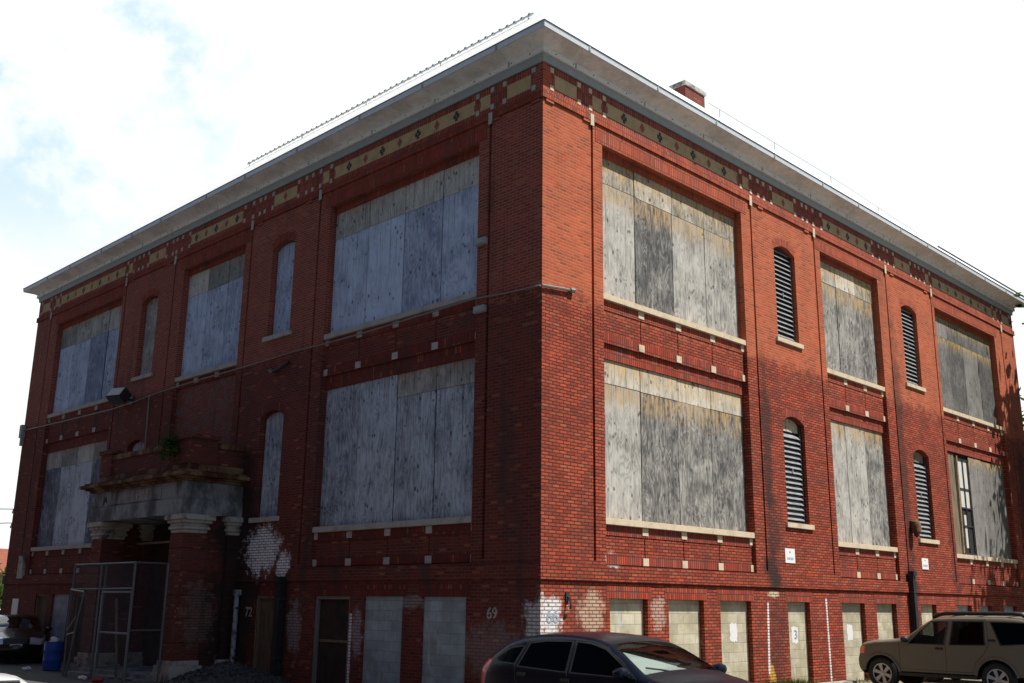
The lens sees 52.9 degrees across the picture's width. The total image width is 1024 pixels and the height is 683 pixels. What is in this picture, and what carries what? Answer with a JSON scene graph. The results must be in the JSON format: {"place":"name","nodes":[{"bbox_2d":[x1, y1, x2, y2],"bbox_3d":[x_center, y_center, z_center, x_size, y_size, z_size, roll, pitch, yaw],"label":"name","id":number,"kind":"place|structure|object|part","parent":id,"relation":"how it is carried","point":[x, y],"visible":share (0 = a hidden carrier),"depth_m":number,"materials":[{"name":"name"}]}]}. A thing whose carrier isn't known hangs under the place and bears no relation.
{"place":"outdoors","nodes":[
{"label":"outdoors","id":0,"kind":"place"},
{"bbox_2d":[0,658,865,682],"bbox_3d":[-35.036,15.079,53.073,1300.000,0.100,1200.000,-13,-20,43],"label":"ground","id":1,"kind":"structure","parent":0,"point":[36,674],"depth_m":27.65,"materials":[{"name":"grey asphalt"}]},
{"bbox_2d":[0,563,5,608],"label":"bush","id":2,"kind":"object","parent":1,"relation":"on","point":[1,586],"depth_m":60.72,"materials":[{"name":"green plant"}]},
{"bbox_2d":[0,548,7,584],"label":"house","id":3,"kind":"structure","parent":1,"relation":"on","point":[3,556],"depth_m":72.97,"materials":[{"name":"brick"}]},
{"bbox_2d":[0,673,26,682],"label":"saloon car","id":4,"kind":"object","parent":1,"relation":"on","point":[6,678],"visible":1,"depth_m":6.40,"materials":[{"name":"white paint"}]},
{"bbox_2d":[0,614,51,662],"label":"saloon car","id":5,"kind":"object","parent":1,"relation":"on","point":[22,636],"visible":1,"depth_m":32.23,"materials":[{"name":"black paint"}]},
{"bbox_2d":[21,666,31,670],"bbox_3d":[-13.719,9.248,29.128,0.166,0.115,0.304,-3,-15,16],"label":"litter scrap","id":6,"kind":"object","parent":1,"relation":"on","point":[27,668],"visible":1,"depth_m":29.05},
{"bbox_2d":[42,641,63,670],"bbox_3d":[-13.084,8.955,29.328,0.516,0.790,0.516,-13,-20,43],"label":"blue barrel","id":7,"kind":"object","parent":1,"relation":"on","point":[52,657],"visible":0.99,"depth_m":29.14,"materials":[{"name":"plastic"}]},
{"bbox_2d":[48,636,59,641],"bbox_3d":[-13.111,8.543,29.422,0.289,0.228,0.328,-13,-20,43],"label":"rubbish","id":8,"kind":"object","parent":7,"relation":"in","point":[54,639],"visible":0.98,"depth_m":29.38,"materials":[{"name":"white plastic"}]},
{"bbox_2d":[91,678,102,681],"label":"litter scrap","id":9,"kind":"object","parent":1,"relation":"on","point":[96,679],"visible":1,"depth_m":24.92,"materials":[{"name":"red plastic"}]},
{"bbox_2d":[62,561,169,682],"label":"chain link enclosure","id":10,"kind":"object","parent":1,"relation":"on","point":[100,621],"visible":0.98,"depth_m":25.93,"materials":[{"name":"metal"}]},
{"bbox_2d":[63,589,84,676],"bbox_3d":[-11.505,7.575,26.868,0.175,2.198,1.278,11,-17,-35],"label":"sagging gate leaf","id":11,"kind":"object","parent":10,"relation":"attached to","point":[67,627],"visible":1,"depth_m":26.88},
{"bbox_2d":[159,660,289,682],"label":"gravel pile","id":12,"kind":"object","parent":1,"relation":"on","point":[228,672],"visible":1,"depth_m":22.56,"materials":[{"name":"grey gravel"}]},
{"bbox_2d":[0,12,1023,682],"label":"school building","id":13,"kind":"structure","parent":1,"relation":"on","point":[710,388],"depth_m":25.86,"materials":[{"name":"brick"}]},
{"bbox_2d":[11,599,18,613],"bbox_3d":[-17.838,9.608,36.916,0.550,0.750,0.018,-13,-20,43],"label":"notice board","id":14,"kind":"object","parent":13,"relation":"attached to","point":[14,608],"visible":0.64,"depth_m":36.92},
{"bbox_2d":[16,556,26,578],"bbox_3d":[-17.642,8.120,37.040,0.450,0.800,0.118,-13,-20,43],"label":"cable cabinet","id":15,"kind":"object","parent":13,"relation":"attached to","point":[21,567],"visible":1,"depth_m":36.94,"materials":[{"name":"metal"}]},
{"bbox_2d":[18,425,25,445],"bbox_3d":[-18.734,3.596,39.389,0.240,0.800,0.190,-13,-20,43],"label":"meter box","id":16,"kind":"object","parent":13,"relation":"attached to","point":[22,432],"visible":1,"depth_m":39.31,"materials":[{"name":"grey paint"}]},
{"bbox_2d":[35,594,47,627],"bbox_3d":[-16.134,9.919,35.249,1.044,2.467,0.120,-13,-20,43],"label":"basement door","id":17,"kind":"structure","parent":13,"relation":"in","point":[42,599],"depth_m":35.57,"materials":[{"name":"brown wood"}]},
{"bbox_2d":[49,594,68,640],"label":"blocked window","id":18,"kind":"structure","parent":13,"relation":"in","point":[58,624],"depth_m":34.32,"materials":[{"name":"grey concrete"}]},
{"bbox_2d":[31,440,106,551],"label":"boarded window","id":19,"kind":"structure","parent":13,"relation":"in","point":[66,508],"depth_m":35.87,"materials":[{"name":"grey wood"}]},
{"bbox_2d":[70,594,86,661],"bbox_3d":[-13.734,9.362,32.942,1.294,2.467,0.120,-13,-20,43],"label":"basement door","id":20,"kind":"structure","parent":13,"relation":"in","point":[78,600],"depth_m":33.28,"materials":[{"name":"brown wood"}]},
{"bbox_2d":[47,305,121,418],"bbox_3d":[-15.193,0.753,36.777,5.415,3.446,0.233,-13,-20,43],"label":"boarded window","id":21,"kind":"structure","parent":13,"relation":"in","point":[88,354],"depth_m":36.86,"materials":[{"name":"grey wood"}]},
{"bbox_2d":[106,387,134,404],"bbox_3d":[-12.584,1.764,33.142,0.678,0.528,0.655,-6,-16,24],"label":"floodlight","id":22,"kind":"object","parent":13,"relation":"attached to","point":[122,395],"visible":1,"depth_m":32.96,"materials":[{"name":"grey metal"}]},
{"bbox_2d":[132,441,143,450],"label":"arched window","id":23,"kind":"structure","parent":13,"relation":"in","point":[140,445],"depth_m":32.74,"materials":[{"name":"wood"}]},
{"bbox_2d":[130,297,158,381],"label":"arched window","id":24,"kind":"structure","parent":13,"relation":"in","point":[151,316],"depth_m":33.62,"materials":[{"name":"grey wood"}]},
{"bbox_2d":[148,428,186,462],"bbox_3d":[-8.951,2.771,27.238,1.426,1.002,1.174,-13,-20,43],"label":"weed tuft","id":25,"kind":"object","parent":13,"relation":"on","point":[168,443],"visible":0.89,"depth_m":27.07,"materials":[{"name":"green plant"}]},
{"bbox_2d":[174,254,244,382],"bbox_3d":[-8.944,-0.698,30.769,3.635,3.446,0.233,-13,-20,43],"label":"boarded window","id":26,"kind":"structure","parent":13,"relation":"in","point":[211,339],"depth_m":30.86,"materials":[{"name":"grey wood"}]},
{"bbox_2d":[229,590,241,662],"bbox_3d":[-7.094,7.514,26.353,0.210,2.260,0.188,-13,-20,43],"label":"downpipe","id":27,"kind":"object","parent":13,"relation":"attached to","point":[235,608],"visible":0.78,"depth_m":26.35,"materials":[{"name":"grey metal"}]},
{"bbox_2d":[252,596,274,672],"bbox_3d":[-6.116,7.594,25.617,0.964,2.467,0.120,-13,-20,43],"label":"basement door","id":28,"kind":"structure","parent":13,"relation":"in","point":[265,604],"depth_m":25.82,"materials":[{"name":"brown wood"}]},
{"bbox_2d":[248,411,283,522],"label":"arched window","id":29,"kind":"structure","parent":13,"relation":"in","point":[274,426],"depth_m":27.05,"materials":[{"name":"grey wood"}]},
{"bbox_2d":[269,577,286,675],"bbox_3d":[-5.694,7.032,24.999,0.280,2.560,0.258,-13,-20,43],"label":"downpipe","id":30,"kind":"object","parent":13,"relation":"attached to","point":[279,599],"visible":1,"depth_m":24.97,"materials":[{"name":"black metal"}]},
{"bbox_2d":[262,242,294,342],"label":"arched window","id":31,"kind":"structure","parent":13,"relation":"in","point":[282,312],"depth_m":28.25,"materials":[{"name":"grey wood"}]},
{"bbox_2d":[268,360,289,372],"bbox_3d":[-6.195,0.688,27.295,0.941,0.272,0.157,-13,-20,43],"label":"iron bracket","id":32,"kind":"object","parent":13,"relation":"attached to","point":[286,363],"visible":1,"depth_m":27.13,"materials":[{"name":"black metal"}]},
{"bbox_2d":[24,284,575,430],"bbox_3d":[-8.717,1.208,30.471,27.305,0.352,1.006,-13,-20,43],"label":"cable conduit","id":33,"kind":"object","parent":13,"relation":"attached to","point":[571,290],"visible":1,"depth_m":25.07,"materials":[{"name":"grey metal"}]},
{"bbox_2d":[144,396,149,448],"bbox_3d":[-11.401,2.511,32.166,0.102,1.721,0.043,-13,-20,43],"label":"conduit drop","id":34,"kind":"object","parent":33,"relation":"hanging from","point":[147,422],"visible":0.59,"depth_m":32.15,"materials":[{"name":"grey metal"}]},
{"bbox_2d":[311,596,349,682],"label":"basement door","id":35,"kind":"structure","parent":13,"relation":"in","point":[329,664],"depth_m":23.86,"materials":[{"name":"brown wood"}]},
{"bbox_2d":[362,596,402,682],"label":"blocked window","id":36,"kind":"structure","parent":13,"relation":"in","point":[383,614],"depth_m":22.48,"materials":[{"name":"grey concrete"}]},
{"bbox_2d":[312,357,474,532],"bbox_3d":[-2.735,2.476,23.565,5.665,3.554,0.233,-13,-20,43],"label":"boarded window","id":37,"kind":"structure","parent":13,"relation":"in","point":[398,449],"depth_m":23.45,"materials":[{"name":"grey wood"}]},
{"bbox_2d":[324,156,478,339],"bbox_3d":[-2.677,-2.152,24.743,5.665,3.446,0.233,-13,-20,43],"label":"boarded window","id":38,"kind":"structure","parent":13,"relation":"in","point":[410,250],"depth_m":24.64,"materials":[{"name":"grey wood"}]},
{"bbox_2d":[422,597,465,682],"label":"blocked window","id":39,"kind":"structure","parent":13,"relation":"in","point":[443,661],"depth_m":21.12,"materials":[{"name":"grey concrete"}]},
{"bbox_2d":[473,304,485,313],"bbox_3d":[-0.697,-0.692,22.056,0.320,0.150,0.110,-13,-20,43],"label":"wall box","id":40,"kind":"object","parent":13,"relation":"attached to","point":[478,309],"visible":1,"depth_m":21.99,"materials":[{"name":"grey paint"}]},
{"bbox_2d":[475,236,487,246],"bbox_3d":[-0.679,-2.175,22.433,0.320,0.150,0.110,-13,-20,43],"label":"wall box","id":41,"kind":"object","parent":13,"relation":"attached to","point":[481,241],"visible":1,"depth_m":22.36,"materials":[{"name":"grey paint"}]},
{"bbox_2d":[565,592,571,608],"bbox_3d":[1.106,4.999,19.850,0.162,0.314,0.100,-13,-20,43],"label":"iron hook","id":42,"kind":"object","parent":13,"relation":"attached to","point":[567,597],"visible":1,"depth_m":19.86,"materials":[{"name":"grey metal"}]},
{"bbox_2d":[610,599,642,634],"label":"blocked window","id":43,"kind":"structure","parent":13,"relation":"in","point":[626,615],"depth_m":21.30,"materials":[{"name":"beige concrete"}]},
{"bbox_2d":[602,158,745,345],"bbox_3d":[3.905,-2.066,24.758,0.233,3.446,5.665,-13,-20,43],"label":"boarded window","id":44,"kind":"structure","parent":13,"relation":"in","point":[669,256],"depth_m":24.66,"materials":[{"name":"wood"}]},
{"bbox_2d":[604,359,754,538],"bbox_3d":[3.848,2.562,23.581,0.233,3.554,5.665,-13,-20,43],"label":"boarded window","id":45,"kind":"structure","parent":13,"relation":"in","point":[674,455],"depth_m":23.47,"materials":[{"name":"wood"}]},
{"bbox_2d":[668,600,700,657],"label":"blocked window","id":46,"kind":"structure","parent":13,"relation":"in","point":[684,624],"depth_m":22.66,"materials":[{"name":"beige concrete"}]},
{"bbox_2d":[720,601,749,681],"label":"blocked window","id":47,"kind":"structure","parent":13,"relation":"in","point":[735,656],"depth_m":23.92,"materials":[{"name":"beige concrete"}]},
{"bbox_2d":[784,548,794,562],"bbox_3d":[7.016,5.409,25.984,0.019,0.360,0.470,-13,-20,43],"label":"wall sign","id":48,"kind":"object","parent":13,"relation":"attached to","point":[789,555],"visible":1,"depth_m":25.97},
{"bbox_2d":[788,602,808,681],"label":"blocked window","id":49,"kind":"structure","parent":13,"relation":"in","point":[796,610],"depth_m":25.88,"materials":[{"name":"beige concrete"}]},
{"bbox_2d":[820,261,884,391],"bbox_3d":[10.104,-0.448,30.814,0.233,3.446,3.635,-13,-20,43],"label":"boarded window","id":50,"kind":"structure","parent":13,"relation":"in","point":[847,300],"depth_m":30.90,"materials":[{"name":"wood"}]},
{"bbox_2d":[842,603,864,680],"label":"blocked window","id":51,"kind":"structure","parent":13,"relation":"in","point":[851,613],"depth_m":27.82,"materials":[{"name":"beige concrete"}]},
{"bbox_2d":[830,420,897,551],"bbox_3d":[10.046,4.180,29.636,0.233,3.554,3.635,-13,-20,43],"label":"boarded window","id":52,"kind":"structure","parent":13,"relation":"in","point":[858,453],"depth_m":29.73,"materials":[{"name":"wood"}]},
{"bbox_2d":[876,604,893,639],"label":"blocked window","id":53,"kind":"structure","parent":13,"relation":"in","point":[885,627],"depth_m":29.33,"materials":[{"name":"beige concrete"}]},
{"bbox_2d":[907,571,919,631],"bbox_3d":[11.813,8.243,30.136,0.228,2.970,0.250,-13,-20,43],"label":"downpipe","id":54,"kind":"object","parent":13,"relation":"attached to","point":[913,592],"visible":0.66,"depth_m":30.24,"materials":[{"name":"black metal"}]},
{"bbox_2d":[909,520,921,536],"bbox_3d":[12.218,5.662,31.124,0.304,0.510,0.300,-13,-20,43],"label":"wall lamp","id":55,"kind":"object","parent":13,"relation":"attached to","point":[915,527],"visible":1,"depth_m":31.03,"materials":[{"name":"beige metal"}]},
{"bbox_2d":[921,558,928,569],"bbox_3d":[12.635,6.803,31.491,0.019,0.330,0.450,-13,-20,43],"label":"wall sign","id":56,"kind":"object","parent":13,"relation":"attached to","point":[924,561],"visible":1,"depth_m":31.48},
{"bbox_2d":[921,605,932,625],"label":"blocked window","id":57,"kind":"structure","parent":13,"relation":"in","point":[926,610],"depth_m":31.31,"materials":[{"name":"beige concrete"}]},
{"bbox_2d":[957,605,968,615],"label":"blocked window","id":58,"kind":"structure","parent":13,"relation":"in","point":[959,607],"depth_m":33.28,"materials":[{"name":"grey concrete"}]},
{"bbox_2d":[935,316,1003,430],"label":"boarded window","id":59,"kind":"structure","parent":13,"relation":"in","point":[967,387],"depth_m":36.93,"materials":[{"name":"wood"}]},
{"bbox_2d":[947,451,1017,563],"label":"boarded window","id":60,"kind":"structure","parent":13,"relation":"in","point":[981,528],"depth_m":35.72,"materials":[{"name":"wood"}]},
{"bbox_2d":[980,606,987,611],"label":"blocked window","id":61,"kind":"structure","parent":13,"relation":"in","point":[983,608],"depth_m":34.48,"materials":[{"name":"grey concrete"}]},
{"bbox_2d":[1004,606,1012,611],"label":"blocked window","id":62,"kind":"structure","parent":13,"relation":"in","point":[1006,608],"depth_m":36.00,"materials":[{"name":"grey concrete"}]},
{"bbox_2d":[481,631,750,682],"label":"hatchback car","id":63,"kind":"object","parent":1,"relation":"on","point":[586,657],"visible":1,"depth_m":13.90,"materials":[{"name":"blue paint"}]},
{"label":"window","id":64,"kind":"part","parent":63,"relation":"part of","materials":[{"name":"black glass"}]},
{"bbox_3d":[0.428,4.633,14.062,0.226,1.105,1.055,13,-19,-40],"label":"door","id":65,"kind":"part","parent":63,"relation":"part of","materials":[{"name":"blue paint"}]},
{"bbox_3d":[1.151,4.453,13.259,0.228,1.135,1.335,13,-19,-40],"label":"door","id":66,"kind":"part","parent":63,"relation":"part of","materials":[{"name":"blue paint"}]},
{"bbox_3d":[1.594,4.900,15.052,0.226,1.105,1.055,13,-19,-40],"label":"door","id":67,"kind":"part","parent":63,"relation":"part of","materials":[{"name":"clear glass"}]},
{"bbox_3d":[2.316,4.720,14.249,0.228,1.135,1.335,13,-19,-40],"label":"door","id":68,"kind":"part","parent":63,"relation":"part of","materials":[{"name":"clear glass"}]},
{"bbox_2d":[859,611,1023,682],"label":"sport utility car","id":69,"kind":"object","parent":1,"relation":"on","point":[986,647],"visible":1,"depth_m":23.88,"materials":[{"name":"beige paint"}]},
{"bbox_3d":[9.767,7.176,24.390,1.190,1.155,0.205,-13,-20,43],"label":"door","id":70,"kind":"part","parent":69,"relation":"part of","materials":[{"name":"beige paint"}]},
{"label":"door","id":71,"kind":"part","parent":69,"relation":"part of","materials":[{"name":"beige paint"}]},
{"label":"window","id":72,"kind":"part","parent":69,"relation":"part of","materials":[{"name":"black glass"}]},
{"bbox_2d":[1009,292,1023,324],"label":"broadleaf tree","id":73,"kind":"object","parent":1,"relation":"on","point":[1019,305],"visible":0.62,"depth_m":40.49,"materials":[{"name":"green plant"}]},
{"bbox_2d":[1019,387,1023,427],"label":"broadleaf tree","id":74,"kind":"object","parent":1,"relation":"on","point":[1021,398],"depth_m":52.46,"materials":[{"name":"green plant"}]},
{"bbox_2d":[0,0,1023,548],"label":"sky","id":75,"kind":"structure","parent":0,"point":[114,114],"materials":[{"name":"white"}]},
{"bbox_2d":[857,678,981,682],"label":"dirt strip","id":76,"kind":"object","parent":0,"point":[946,680],"depth_m":27.76,"materials":[{"name":"brown soil"}]},
{"bbox_2d":[760,676,869,682],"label":"weeds","id":77,"kind":"object","parent":76,"relation":"on","point":[800,681],"visible":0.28,"depth_m":24.77,"materials":[{"name":"green plant"}]},
{"bbox_2d":[821,680,856,682],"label":"wheel stop","id":78,"kind":"object","parent":76,"relation":"on","point":[847,681],"visible":1,"depth_m":24.99,"materials":[{"name":"concrete"}]},
{"label":"gravel lot","id":79,"kind":"structure","parent":0,"visible":0},
{"bbox_2d":[926,615,976,681],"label":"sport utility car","id":80,"kind":"object","parent":79,"relation":"on","point":[932,679],"visible":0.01,"depth_m":27.38,"materials":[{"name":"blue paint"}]}
]}

